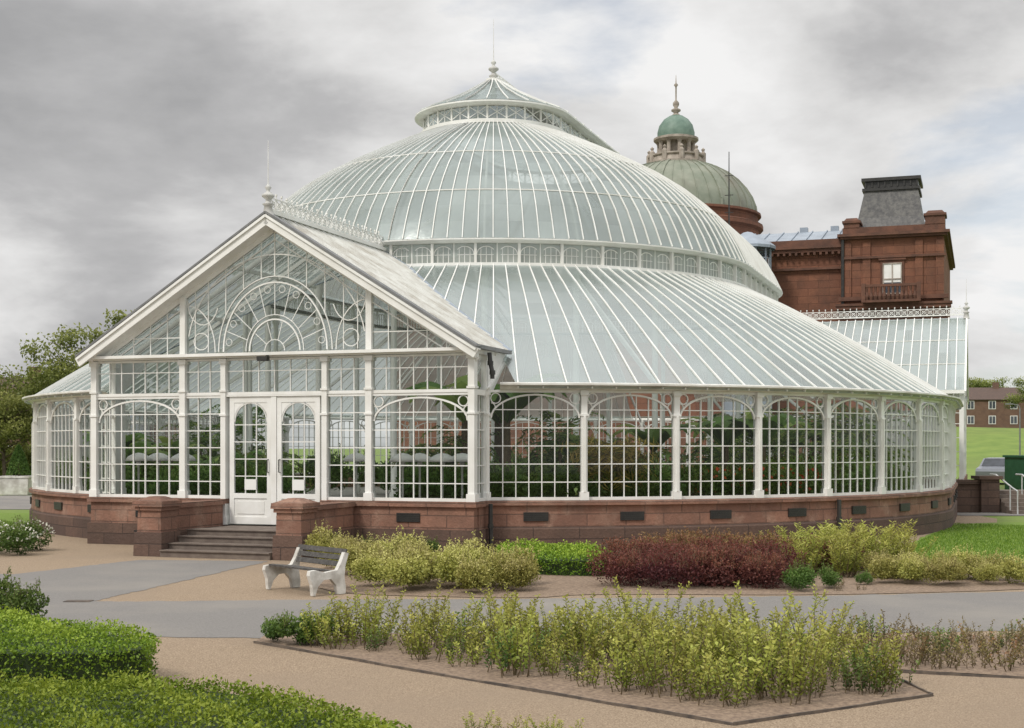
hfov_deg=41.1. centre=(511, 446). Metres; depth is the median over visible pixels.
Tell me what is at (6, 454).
shrub
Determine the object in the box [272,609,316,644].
shrub
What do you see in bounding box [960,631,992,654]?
shrub
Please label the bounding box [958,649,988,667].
shrub
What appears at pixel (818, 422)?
palm
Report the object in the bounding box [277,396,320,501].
door
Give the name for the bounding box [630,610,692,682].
shrub
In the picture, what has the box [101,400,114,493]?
window
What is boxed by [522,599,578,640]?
shrub
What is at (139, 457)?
patio heater
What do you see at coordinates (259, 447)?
palm
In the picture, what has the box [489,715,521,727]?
shrub
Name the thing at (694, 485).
indoor shrub
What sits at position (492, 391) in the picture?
window
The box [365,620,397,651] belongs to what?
shrub
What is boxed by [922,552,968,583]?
shrub
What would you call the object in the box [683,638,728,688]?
shrub
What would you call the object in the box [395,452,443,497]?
indoor shrub
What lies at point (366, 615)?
shrub
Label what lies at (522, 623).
shrub
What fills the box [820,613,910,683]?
shrub
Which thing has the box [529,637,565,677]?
shrub
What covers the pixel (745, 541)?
shrub
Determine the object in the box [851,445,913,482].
palm
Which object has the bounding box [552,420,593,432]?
window
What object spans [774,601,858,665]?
shrub
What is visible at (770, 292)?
clerestory window
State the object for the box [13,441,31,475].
shrub
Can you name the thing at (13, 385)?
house
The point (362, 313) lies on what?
clerestory window
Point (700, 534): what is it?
shrub
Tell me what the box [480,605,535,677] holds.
shrub
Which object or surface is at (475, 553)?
shrub
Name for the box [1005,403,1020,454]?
street lamp
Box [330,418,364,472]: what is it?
window
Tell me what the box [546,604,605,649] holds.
shrub
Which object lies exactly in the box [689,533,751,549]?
shrub
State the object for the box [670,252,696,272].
clerestory window
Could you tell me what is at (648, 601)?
shrub
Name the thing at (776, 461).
palm
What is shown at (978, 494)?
terrace wall
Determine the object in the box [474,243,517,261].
clerestory window
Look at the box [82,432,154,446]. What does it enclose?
banana plant
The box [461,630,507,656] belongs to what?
shrub
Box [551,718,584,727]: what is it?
shrub
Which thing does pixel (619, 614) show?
shrub
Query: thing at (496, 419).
banana plant
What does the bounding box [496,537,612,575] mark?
hedge
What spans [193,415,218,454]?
window
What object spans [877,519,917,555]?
shrub
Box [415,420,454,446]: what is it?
window
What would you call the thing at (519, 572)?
shrub
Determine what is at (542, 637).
shrub
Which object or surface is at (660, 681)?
shrub
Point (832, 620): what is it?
shrub
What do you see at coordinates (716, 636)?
shrub
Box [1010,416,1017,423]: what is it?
window
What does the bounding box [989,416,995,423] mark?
window
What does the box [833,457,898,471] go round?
banana plant
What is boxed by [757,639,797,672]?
shrub
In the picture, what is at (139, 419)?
window
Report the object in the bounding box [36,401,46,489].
window
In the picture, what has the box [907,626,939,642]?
shrub
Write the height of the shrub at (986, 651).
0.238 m
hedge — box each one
[0,604,161,690]
[0,666,411,727]
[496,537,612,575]
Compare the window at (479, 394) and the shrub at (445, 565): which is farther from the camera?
the window at (479, 394)
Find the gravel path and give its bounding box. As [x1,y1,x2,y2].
[0,515,1023,727]
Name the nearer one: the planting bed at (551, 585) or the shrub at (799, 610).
the shrub at (799, 610)
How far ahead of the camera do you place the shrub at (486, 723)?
9.57 m
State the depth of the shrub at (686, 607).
13.73 m
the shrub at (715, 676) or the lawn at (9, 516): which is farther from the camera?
the lawn at (9, 516)
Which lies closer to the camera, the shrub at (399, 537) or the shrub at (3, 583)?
the shrub at (3, 583)
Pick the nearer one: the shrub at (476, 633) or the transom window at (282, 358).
the shrub at (476, 633)
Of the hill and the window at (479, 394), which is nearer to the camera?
the window at (479, 394)
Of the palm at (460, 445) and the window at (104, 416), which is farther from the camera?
the window at (104, 416)
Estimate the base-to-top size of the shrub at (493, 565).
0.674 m
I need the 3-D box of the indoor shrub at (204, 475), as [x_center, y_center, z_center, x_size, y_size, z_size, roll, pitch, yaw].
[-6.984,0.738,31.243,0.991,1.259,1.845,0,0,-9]
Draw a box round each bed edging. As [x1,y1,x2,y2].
[253,641,932,725]
[882,670,1023,693]
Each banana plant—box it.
[67,431,147,452]
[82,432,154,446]
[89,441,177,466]
[143,436,209,469]
[152,459,213,471]
[189,449,219,474]
[193,456,219,470]
[213,450,264,467]
[405,375,550,472]
[434,381,590,471]
[438,383,567,471]
[525,434,594,462]
[612,418,704,461]
[682,412,785,471]
[687,425,745,446]
[702,408,813,465]
[751,426,838,459]
[775,427,818,462]
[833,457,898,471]
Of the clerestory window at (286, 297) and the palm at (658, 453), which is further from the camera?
the clerestory window at (286, 297)
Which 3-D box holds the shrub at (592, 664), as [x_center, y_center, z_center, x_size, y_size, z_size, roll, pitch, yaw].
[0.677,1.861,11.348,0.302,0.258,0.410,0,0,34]
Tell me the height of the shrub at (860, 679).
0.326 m
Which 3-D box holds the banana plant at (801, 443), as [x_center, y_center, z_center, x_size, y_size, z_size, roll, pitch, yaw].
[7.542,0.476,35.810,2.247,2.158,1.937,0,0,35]
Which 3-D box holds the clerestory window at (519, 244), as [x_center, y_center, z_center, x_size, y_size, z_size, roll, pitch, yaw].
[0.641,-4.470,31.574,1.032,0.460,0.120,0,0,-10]
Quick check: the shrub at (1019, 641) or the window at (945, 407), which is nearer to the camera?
the shrub at (1019, 641)
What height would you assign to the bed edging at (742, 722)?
0.047 m
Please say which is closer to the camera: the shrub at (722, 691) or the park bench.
the shrub at (722, 691)
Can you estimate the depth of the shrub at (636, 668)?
11.21 m
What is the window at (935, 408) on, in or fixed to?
in the glasshouse
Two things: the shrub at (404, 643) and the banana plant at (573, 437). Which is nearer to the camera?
the shrub at (404, 643)
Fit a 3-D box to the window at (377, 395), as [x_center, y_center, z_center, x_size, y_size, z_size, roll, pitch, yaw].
[-1.733,0.000,25.930,1.980,2.060,0.090,0,0,19]
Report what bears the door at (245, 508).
in the glasshouse
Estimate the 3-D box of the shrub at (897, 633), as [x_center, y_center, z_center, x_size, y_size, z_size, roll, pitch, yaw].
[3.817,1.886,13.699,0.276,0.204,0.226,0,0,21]
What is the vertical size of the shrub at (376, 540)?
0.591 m
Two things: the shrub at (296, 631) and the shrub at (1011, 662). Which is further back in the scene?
the shrub at (296, 631)
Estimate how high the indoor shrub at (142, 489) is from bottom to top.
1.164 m
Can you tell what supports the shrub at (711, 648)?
on the planting bed at (711, 707)
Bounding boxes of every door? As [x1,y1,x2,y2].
[230,396,270,523]
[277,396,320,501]
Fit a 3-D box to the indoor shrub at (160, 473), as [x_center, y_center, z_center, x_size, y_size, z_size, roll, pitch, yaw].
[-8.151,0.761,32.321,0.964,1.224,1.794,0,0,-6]
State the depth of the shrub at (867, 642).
12.96 m
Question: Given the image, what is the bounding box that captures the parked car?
[975,457,1004,478]
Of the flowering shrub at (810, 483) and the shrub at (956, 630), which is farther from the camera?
the flowering shrub at (810, 483)
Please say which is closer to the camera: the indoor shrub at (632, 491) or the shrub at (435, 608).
the shrub at (435, 608)
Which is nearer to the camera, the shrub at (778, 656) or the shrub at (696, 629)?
the shrub at (778, 656)
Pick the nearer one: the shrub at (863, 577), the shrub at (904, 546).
the shrub at (863, 577)
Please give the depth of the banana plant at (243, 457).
35.36 m
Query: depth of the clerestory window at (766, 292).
39.71 m
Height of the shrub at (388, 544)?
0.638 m
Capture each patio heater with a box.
[125,453,151,493]
[149,453,168,465]
[171,453,196,460]
[343,453,364,496]
[389,453,416,497]
[412,453,430,497]
[429,453,456,497]
[452,453,467,497]
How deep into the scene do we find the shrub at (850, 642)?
13.21 m
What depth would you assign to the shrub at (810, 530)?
23.22 m
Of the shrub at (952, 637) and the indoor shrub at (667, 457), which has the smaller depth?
the shrub at (952, 637)
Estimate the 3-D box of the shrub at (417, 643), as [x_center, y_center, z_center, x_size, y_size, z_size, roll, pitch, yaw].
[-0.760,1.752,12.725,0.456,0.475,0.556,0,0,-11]
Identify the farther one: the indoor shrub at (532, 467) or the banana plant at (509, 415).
the indoor shrub at (532, 467)
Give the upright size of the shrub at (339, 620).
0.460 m
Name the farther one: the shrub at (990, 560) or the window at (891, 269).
the window at (891, 269)
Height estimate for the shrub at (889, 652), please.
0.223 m
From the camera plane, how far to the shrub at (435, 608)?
13.53 m
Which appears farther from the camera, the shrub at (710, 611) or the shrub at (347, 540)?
the shrub at (347, 540)
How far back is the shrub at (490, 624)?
13.88 m
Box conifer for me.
[6,444,30,475]
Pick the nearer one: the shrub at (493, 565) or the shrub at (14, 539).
the shrub at (493, 565)
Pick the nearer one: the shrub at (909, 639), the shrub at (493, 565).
the shrub at (909, 639)
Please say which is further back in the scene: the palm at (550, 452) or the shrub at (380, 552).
the palm at (550, 452)
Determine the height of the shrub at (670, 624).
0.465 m
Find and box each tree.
[0,308,134,397]
[0,373,51,447]
[0,391,32,475]
[969,376,1009,387]
[1001,376,1023,408]
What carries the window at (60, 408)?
in the glasshouse
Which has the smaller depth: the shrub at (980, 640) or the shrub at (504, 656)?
the shrub at (504, 656)
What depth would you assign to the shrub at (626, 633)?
12.22 m
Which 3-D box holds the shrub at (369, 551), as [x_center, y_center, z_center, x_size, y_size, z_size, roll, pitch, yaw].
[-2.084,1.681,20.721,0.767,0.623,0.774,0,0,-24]
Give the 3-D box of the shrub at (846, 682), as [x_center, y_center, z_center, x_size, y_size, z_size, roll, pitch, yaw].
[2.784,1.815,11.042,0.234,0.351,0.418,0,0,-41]
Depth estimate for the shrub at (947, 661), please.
12.21 m
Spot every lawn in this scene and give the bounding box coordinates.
[0,513,28,526]
[910,522,1023,561]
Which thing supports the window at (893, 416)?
in the glasshouse
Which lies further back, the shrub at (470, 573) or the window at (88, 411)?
the window at (88, 411)
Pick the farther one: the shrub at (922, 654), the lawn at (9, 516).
the lawn at (9, 516)
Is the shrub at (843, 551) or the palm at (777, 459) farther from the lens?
the palm at (777, 459)
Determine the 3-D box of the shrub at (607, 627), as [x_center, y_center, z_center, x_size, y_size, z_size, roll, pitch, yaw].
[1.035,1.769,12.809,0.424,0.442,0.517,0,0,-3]
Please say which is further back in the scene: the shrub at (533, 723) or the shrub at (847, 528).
the shrub at (847, 528)
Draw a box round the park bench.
[262,544,348,595]
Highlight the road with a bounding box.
[0,560,1023,637]
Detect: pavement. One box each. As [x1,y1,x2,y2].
[0,495,31,508]
[957,513,1023,515]
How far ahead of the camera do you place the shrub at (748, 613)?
11.96 m
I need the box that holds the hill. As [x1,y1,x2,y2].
[956,427,1023,474]
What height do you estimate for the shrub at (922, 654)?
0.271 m
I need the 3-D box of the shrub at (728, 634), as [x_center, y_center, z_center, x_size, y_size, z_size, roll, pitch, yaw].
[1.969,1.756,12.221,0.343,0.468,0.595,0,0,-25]
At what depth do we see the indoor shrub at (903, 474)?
35.55 m
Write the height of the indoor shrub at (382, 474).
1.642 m
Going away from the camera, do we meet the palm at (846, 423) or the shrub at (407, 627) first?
the shrub at (407, 627)
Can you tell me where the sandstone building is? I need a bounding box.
[397,81,954,470]
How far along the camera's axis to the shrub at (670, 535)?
23.57 m
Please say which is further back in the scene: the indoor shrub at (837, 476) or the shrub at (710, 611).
the indoor shrub at (837, 476)
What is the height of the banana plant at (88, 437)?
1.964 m
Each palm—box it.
[103,448,166,471]
[151,438,200,472]
[159,420,242,459]
[197,404,290,457]
[207,437,264,469]
[218,445,263,469]
[236,445,311,492]
[249,461,294,492]
[390,435,480,471]
[420,425,501,470]
[511,410,613,473]
[521,442,595,477]
[553,438,634,469]
[558,432,649,495]
[575,433,666,490]
[621,442,693,469]
[680,436,752,474]
[691,431,766,472]
[697,408,783,466]
[735,424,820,472]
[739,457,798,474]
[748,453,804,467]
[770,402,865,460]
[791,402,875,463]
[799,427,875,477]
[816,407,913,465]
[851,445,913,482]
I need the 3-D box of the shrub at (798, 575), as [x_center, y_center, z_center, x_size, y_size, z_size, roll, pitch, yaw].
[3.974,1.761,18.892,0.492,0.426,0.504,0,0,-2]
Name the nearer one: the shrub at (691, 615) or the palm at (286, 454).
the shrub at (691, 615)
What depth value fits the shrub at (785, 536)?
22.92 m
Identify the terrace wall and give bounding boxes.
[922,476,1002,512]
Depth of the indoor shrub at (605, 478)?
28.23 m
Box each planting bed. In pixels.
[257,632,927,721]
[318,556,1023,597]
[813,635,1023,675]
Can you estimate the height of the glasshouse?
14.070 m
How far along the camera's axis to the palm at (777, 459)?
33.97 m
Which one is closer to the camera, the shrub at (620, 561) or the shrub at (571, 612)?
the shrub at (571, 612)
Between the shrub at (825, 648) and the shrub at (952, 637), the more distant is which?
the shrub at (952, 637)
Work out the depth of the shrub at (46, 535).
26.15 m
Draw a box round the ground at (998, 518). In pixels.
[0,449,1023,530]
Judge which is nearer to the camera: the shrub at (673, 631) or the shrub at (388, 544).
the shrub at (673, 631)
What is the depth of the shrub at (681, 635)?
12.52 m
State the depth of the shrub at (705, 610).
13.78 m
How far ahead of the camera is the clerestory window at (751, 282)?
37.07 m
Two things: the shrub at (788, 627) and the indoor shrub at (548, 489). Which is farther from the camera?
the indoor shrub at (548, 489)
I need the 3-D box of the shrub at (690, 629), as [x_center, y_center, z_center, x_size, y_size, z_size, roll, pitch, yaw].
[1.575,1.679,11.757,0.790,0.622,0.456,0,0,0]
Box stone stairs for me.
[989,474,1023,513]
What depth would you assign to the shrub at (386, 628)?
13.73 m
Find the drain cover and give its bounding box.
[63,600,93,601]
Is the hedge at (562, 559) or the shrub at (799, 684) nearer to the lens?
the shrub at (799, 684)
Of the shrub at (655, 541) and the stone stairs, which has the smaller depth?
the shrub at (655, 541)
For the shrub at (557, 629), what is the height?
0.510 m
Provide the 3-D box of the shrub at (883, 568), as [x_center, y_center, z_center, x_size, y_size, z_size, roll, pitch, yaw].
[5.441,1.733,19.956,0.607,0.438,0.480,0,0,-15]
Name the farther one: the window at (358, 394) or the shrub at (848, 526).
the window at (358, 394)
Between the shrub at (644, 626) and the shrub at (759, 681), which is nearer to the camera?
the shrub at (759, 681)
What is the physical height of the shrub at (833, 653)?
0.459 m
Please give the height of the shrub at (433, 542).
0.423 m
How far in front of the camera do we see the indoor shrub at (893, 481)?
31.69 m
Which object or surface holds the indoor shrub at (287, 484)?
in the glasshouse
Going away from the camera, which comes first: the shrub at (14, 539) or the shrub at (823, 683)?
the shrub at (823, 683)
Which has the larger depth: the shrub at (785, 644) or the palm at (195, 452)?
the palm at (195, 452)
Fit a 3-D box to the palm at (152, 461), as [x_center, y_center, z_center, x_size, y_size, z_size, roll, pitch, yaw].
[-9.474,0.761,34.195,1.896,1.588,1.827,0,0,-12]
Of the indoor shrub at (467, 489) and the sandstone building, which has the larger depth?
the sandstone building
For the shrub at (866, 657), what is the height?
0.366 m
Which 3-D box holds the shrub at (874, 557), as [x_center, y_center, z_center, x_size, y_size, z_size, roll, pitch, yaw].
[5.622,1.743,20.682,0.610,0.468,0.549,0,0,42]
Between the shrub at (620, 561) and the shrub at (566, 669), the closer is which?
the shrub at (566, 669)
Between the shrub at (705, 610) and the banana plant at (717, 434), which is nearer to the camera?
the shrub at (705, 610)
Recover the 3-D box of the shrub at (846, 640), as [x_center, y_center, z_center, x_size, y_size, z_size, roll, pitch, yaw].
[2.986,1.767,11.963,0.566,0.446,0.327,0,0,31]
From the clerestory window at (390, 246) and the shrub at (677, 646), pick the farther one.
the clerestory window at (390, 246)
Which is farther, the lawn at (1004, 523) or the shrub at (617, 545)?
the lawn at (1004, 523)
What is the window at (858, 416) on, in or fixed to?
in the glasshouse
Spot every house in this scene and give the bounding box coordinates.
[0,367,40,447]
[950,382,1023,427]
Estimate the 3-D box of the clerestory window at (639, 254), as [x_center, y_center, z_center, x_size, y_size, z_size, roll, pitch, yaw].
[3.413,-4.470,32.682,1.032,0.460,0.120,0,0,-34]
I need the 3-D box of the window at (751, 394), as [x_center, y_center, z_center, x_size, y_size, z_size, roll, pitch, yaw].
[4.094,-0.035,27.246,1.764,2.130,0.090,0,0,-22]
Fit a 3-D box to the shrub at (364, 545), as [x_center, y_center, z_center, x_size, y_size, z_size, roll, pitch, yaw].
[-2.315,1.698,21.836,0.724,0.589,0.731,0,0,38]
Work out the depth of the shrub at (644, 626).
12.79 m
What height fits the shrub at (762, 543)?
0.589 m
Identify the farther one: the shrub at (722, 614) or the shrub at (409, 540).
the shrub at (409, 540)
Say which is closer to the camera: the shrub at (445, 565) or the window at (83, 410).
the shrub at (445, 565)
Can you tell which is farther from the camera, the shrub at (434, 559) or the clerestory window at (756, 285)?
the clerestory window at (756, 285)
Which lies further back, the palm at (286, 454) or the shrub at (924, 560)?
the palm at (286, 454)
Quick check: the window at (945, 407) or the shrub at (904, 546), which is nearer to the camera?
the shrub at (904, 546)
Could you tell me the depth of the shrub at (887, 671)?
11.06 m
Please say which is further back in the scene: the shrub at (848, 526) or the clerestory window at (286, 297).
the clerestory window at (286, 297)
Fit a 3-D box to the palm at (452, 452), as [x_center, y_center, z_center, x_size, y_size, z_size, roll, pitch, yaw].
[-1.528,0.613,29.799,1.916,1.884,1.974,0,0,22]
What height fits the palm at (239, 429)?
2.829 m
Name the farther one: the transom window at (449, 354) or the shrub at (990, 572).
the transom window at (449, 354)
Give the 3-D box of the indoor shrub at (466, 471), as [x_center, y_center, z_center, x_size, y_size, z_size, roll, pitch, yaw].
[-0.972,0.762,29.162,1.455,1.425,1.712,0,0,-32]
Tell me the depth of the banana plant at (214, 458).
37.63 m
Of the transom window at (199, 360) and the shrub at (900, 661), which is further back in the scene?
the transom window at (199, 360)
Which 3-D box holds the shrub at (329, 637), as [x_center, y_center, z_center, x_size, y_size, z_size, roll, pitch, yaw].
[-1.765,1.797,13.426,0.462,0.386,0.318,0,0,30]
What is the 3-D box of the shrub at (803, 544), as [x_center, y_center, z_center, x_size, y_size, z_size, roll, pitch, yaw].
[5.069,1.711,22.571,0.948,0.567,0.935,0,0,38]
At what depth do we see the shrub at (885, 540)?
21.61 m
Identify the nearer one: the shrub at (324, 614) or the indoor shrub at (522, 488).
the shrub at (324, 614)
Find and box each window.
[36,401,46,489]
[50,398,73,492]
[56,408,64,468]
[68,410,89,469]
[78,397,110,493]
[97,396,178,497]
[98,360,178,393]
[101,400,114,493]
[103,416,104,455]
[127,412,156,448]
[161,413,189,446]
[186,395,219,497]
[187,359,219,391]
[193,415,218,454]
[228,357,320,391]
[236,416,242,452]
[253,417,285,460]
[267,257,281,274]
[276,297,288,307]
[289,296,302,309]
[289,418,314,473]
[303,298,315,312]
[322,301,329,315]
[328,356,364,389]
[328,393,364,499]
[330,304,342,317]
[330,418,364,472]
[344,306,354,320]
[355,309,364,321]
[372,392,467,501]
[373,353,467,389]
[374,312,386,325]
[375,419,409,463]
[387,315,406,327]
[389,245,430,263]
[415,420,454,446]
[431,243,473,262]
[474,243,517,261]
[477,392,485,500]
[490,390,580,499]
[510,420,546,463]
[518,243,559,262]
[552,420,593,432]
[560,244,600,264]
[588,390,672,499]
[597,420,639,446]
[600,246,637,266]
[637,249,669,269]
[643,420,685,457]
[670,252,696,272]
[680,391,754,498]
[690,419,715,461]
[697,256,717,275]
[718,260,733,279]
[733,265,742,281]
[742,270,748,286]
[748,274,753,289]
[754,278,758,292]
[759,282,763,294]
[762,393,824,497]
[764,285,768,296]
[769,289,773,298]
[831,395,878,495]
[854,416,873,457]
[874,377,965,478]
[879,257,905,295]
[884,397,917,493]
[887,414,909,476]
[922,399,939,491]
[925,413,931,478]
[943,402,948,488]
[967,401,973,408]
[967,416,973,423]
[989,401,995,408]
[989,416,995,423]
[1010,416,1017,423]
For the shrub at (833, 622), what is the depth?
12.87 m
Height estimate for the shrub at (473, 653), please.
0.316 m
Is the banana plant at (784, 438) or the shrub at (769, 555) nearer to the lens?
the shrub at (769, 555)
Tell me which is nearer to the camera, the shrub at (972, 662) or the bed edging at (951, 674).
the bed edging at (951, 674)
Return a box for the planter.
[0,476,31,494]
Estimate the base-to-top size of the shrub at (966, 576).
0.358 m
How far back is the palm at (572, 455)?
27.40 m
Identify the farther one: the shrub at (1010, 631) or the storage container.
the storage container
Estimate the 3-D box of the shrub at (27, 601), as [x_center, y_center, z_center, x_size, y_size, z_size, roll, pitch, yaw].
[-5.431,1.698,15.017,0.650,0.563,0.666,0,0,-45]
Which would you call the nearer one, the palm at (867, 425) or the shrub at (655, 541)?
the shrub at (655, 541)
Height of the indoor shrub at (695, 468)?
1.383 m
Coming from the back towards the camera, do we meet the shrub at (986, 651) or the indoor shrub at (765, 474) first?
the indoor shrub at (765, 474)
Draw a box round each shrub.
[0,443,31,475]
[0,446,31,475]
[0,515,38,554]
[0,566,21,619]
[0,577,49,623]
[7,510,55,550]
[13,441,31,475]
[56,456,89,489]
[82,464,137,493]
[83,450,148,492]
[103,461,151,493]
[125,461,159,487]
[147,461,176,493]
[149,458,202,494]
[149,466,191,494]
[189,454,219,494]
[195,455,262,494]
[217,450,287,493]
[236,460,312,493]
[260,614,281,640]
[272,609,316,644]
[294,443,352,490]
[296,609,339,640]
[299,601,331,647]
[304,519,345,559]
[312,598,360,641]
[314,608,358,649]
[319,531,362,566]
[328,537,366,570]
[328,596,365,638]
[329,584,386,648]
[330,532,358,547]
[339,599,384,643]
[344,535,373,570]
[347,550,391,582]
[350,578,405,637]
[352,445,397,489]
[354,537,388,574]
[360,532,398,547]
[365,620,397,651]
[366,525,420,551]
[366,533,401,553]
[367,612,401,644]
[371,542,415,579]
[371,546,430,588]
[376,438,435,490]
[379,581,455,646]
[389,540,442,585]
[392,448,467,497]
[392,625,422,654]
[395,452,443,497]
[395,529,431,552]
[396,605,436,648]
[396,606,433,638]
[397,534,431,555]
[404,462,456,496]
[406,610,458,661]
[414,540,450,581]
[414,592,482,651]
[417,600,467,639]
[418,593,489,647]
[421,536,441,554]
[431,538,474,583]
[435,613,486,654]
[436,537,491,580]
[439,470,480,496]
[442,640,488,666]
[443,459,480,495]
[443,538,463,552]
[443,622,464,659]
[448,597,483,639]
[453,553,493,590]
[456,455,523,498]
[457,529,504,559]
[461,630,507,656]
[461,710,494,727]
[464,589,535,646]
[464,627,503,663]
[465,583,516,641]
[473,619,497,647]
[474,542,517,588]
[478,610,531,656]
[479,608,503,638]
[480,455,550,496]
[480,582,540,642]
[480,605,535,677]
[482,626,514,672]
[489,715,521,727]
[490,458,525,477]
[491,538,542,583]
[491,596,587,668]
[493,550,538,587]
[507,593,589,659]
[508,463,555,496]
[511,439,557,462]
[511,443,557,479]
[511,718,543,727]
[516,605,563,649]
[520,456,609,496]
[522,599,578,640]
[528,714,559,727]
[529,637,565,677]
[530,623,573,661]
[535,637,578,665]
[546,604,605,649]
[547,620,611,669]
[548,607,600,662]
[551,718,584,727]
[553,461,615,496]
[553,593,601,653]
[557,600,630,664]
[559,647,588,680]
[566,653,609,688]
[570,461,615,496]
[575,606,606,637]
[581,586,659,631]
[584,606,630,649]
[585,548,656,587]
[587,649,638,677]
[595,536,655,566]
[597,546,662,584]
[601,575,691,626]
[602,613,646,657]
[604,634,669,694]
[605,590,678,649]
[605,593,661,642]
[607,617,664,661]
[610,471,662,496]
[611,609,717,697]
[612,620,663,666]
[614,454,687,496]
[614,650,653,682]
[617,536,670,577]
[617,650,642,671]
[625,644,667,688]
[626,531,665,548]
[626,583,705,638]
[628,608,677,655]
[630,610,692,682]
[636,544,706,588]
[637,608,682,656]
[639,606,695,639]
[640,536,688,577]
[644,448,681,480]
[645,529,695,542]
[646,542,700,582]
[646,615,710,664]
[649,603,743,673]
[652,626,698,671]
[663,647,715,704]
[664,531,704,548]
[664,608,763,682]
[666,528,688,538]
[666,599,725,631]
[669,634,705,685]
[672,534,725,548]
[672,544,735,588]
[675,623,705,657]
[677,617,744,666]
[678,542,740,582]
[678,619,700,643]
[680,447,762,495]
[680,453,730,482]
[683,526,722,539]
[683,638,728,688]
[686,645,743,698]
[687,602,730,646]
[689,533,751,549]
[690,461,742,495]
[691,599,744,646]
[700,597,801,658]
[700,609,796,682]
[702,540,775,585]
[703,528,745,544]
[703,616,745,665]
[705,652,763,707]
[710,617,785,668]
[711,604,738,625]
[715,619,810,701]
[719,461,767,494]
[719,613,826,696]
[720,537,785,581]
[721,655,755,690]
[722,533,759,543]
[722,580,827,655]
[723,549,789,588]
[726,594,801,646]
[729,608,807,688]
[734,622,833,705]
[736,539,790,564]
[739,546,797,584]
[740,461,790,494]
[742,536,810,580]
[747,459,807,494]
[748,621,808,680]
[750,451,821,477]
[751,530,786,553]
[756,611,832,692]
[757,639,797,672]
[758,526,805,560]
[763,461,810,493]
[767,617,814,664]
[768,612,820,654]
[773,526,814,541]
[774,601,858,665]
[776,534,826,571]
[779,559,817,589]
[780,537,798,561]
[781,583,854,657]
[783,563,808,584]
[786,460,836,488]
[788,533,817,566]
[789,461,837,493]
[789,637,845,697]
[792,522,837,549]
[792,525,834,570]
[793,461,838,480]
[793,537,849,571]
[793,621,856,672]
[798,632,831,677]
[810,627,858,681]
[812,608,854,639]
[814,518,876,535]
[816,522,864,568]
[817,536,876,570]
[817,562,842,586]
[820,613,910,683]
[821,453,848,478]
[824,531,870,574]
[826,528,870,577]
[827,622,886,673]
[830,651,885,692]
[831,463,866,492]
[831,612,873,642]
[835,631,872,650]
[836,458,869,472]
[838,449,888,492]
[839,523,903,569]
[841,642,871,674]
[845,626,902,692]
[848,455,909,484]
[849,656,901,696]
[854,569,873,583]
[855,615,888,641]
[856,623,901,647]
[856,629,892,653]
[857,525,908,562]
[859,463,912,490]
[859,547,889,568]
[861,547,899,575]
[862,608,906,638]
[865,551,902,580]
[865,625,923,656]
[865,644,920,687]
[869,636,900,661]
[876,527,937,558]
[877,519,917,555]
[877,626,906,642]
[878,631,937,668]
[887,632,929,663]
[892,629,918,646]
[894,551,926,580]
[896,547,925,565]
[897,553,929,577]
[899,614,941,638]
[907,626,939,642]
[907,633,929,652]
[915,631,967,669]
[918,626,958,658]
[919,545,952,577]
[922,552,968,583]
[923,638,969,664]
[931,628,961,647]
[932,626,961,653]
[935,623,968,645]
[936,555,965,573]
[938,557,968,581]
[946,543,986,565]
[947,619,971,639]
[949,621,1007,657]
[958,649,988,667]
[960,549,989,579]
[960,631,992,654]
[962,616,995,642]
[965,632,995,648]
[970,634,1020,671]
[971,556,1004,582]
[977,628,1019,652]
[980,641,1022,665]
[982,548,1023,579]
[987,627,1012,647]
[999,549,1023,582]
[1001,619,1023,644]
[1004,623,1022,640]
[1012,630,1023,652]
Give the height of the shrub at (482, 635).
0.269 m
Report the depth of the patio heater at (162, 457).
29.33 m
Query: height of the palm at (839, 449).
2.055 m
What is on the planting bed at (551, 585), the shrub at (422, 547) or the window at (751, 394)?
the shrub at (422, 547)
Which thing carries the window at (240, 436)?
in the glasshouse
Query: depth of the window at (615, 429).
55.58 m
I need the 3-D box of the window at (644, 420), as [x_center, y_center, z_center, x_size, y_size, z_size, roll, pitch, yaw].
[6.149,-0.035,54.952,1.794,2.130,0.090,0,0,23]
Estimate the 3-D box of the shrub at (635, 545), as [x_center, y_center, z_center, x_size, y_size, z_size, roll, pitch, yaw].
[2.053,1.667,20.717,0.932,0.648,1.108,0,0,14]
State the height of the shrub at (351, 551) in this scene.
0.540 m
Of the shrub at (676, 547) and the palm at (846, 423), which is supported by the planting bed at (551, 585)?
the shrub at (676, 547)
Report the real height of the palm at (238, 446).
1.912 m
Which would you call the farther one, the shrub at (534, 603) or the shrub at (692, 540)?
the shrub at (692, 540)
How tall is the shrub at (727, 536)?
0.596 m
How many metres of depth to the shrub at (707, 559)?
19.64 m
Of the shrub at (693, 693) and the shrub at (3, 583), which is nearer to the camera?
the shrub at (693, 693)
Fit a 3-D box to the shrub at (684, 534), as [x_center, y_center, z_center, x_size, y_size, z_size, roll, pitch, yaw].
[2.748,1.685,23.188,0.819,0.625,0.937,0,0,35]
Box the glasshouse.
[22,19,969,560]
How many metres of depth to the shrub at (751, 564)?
19.19 m
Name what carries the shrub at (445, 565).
on the planting bed at (551, 585)
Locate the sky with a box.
[0,0,1023,448]
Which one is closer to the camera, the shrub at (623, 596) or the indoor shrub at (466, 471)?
the shrub at (623, 596)
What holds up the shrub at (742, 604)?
on the planting bed at (711, 707)
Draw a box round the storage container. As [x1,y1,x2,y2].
[1002,455,1023,489]
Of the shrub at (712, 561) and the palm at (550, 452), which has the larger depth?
the palm at (550, 452)
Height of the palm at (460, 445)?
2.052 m
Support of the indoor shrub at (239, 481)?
in the glasshouse
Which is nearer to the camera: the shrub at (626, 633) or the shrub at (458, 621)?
the shrub at (626, 633)

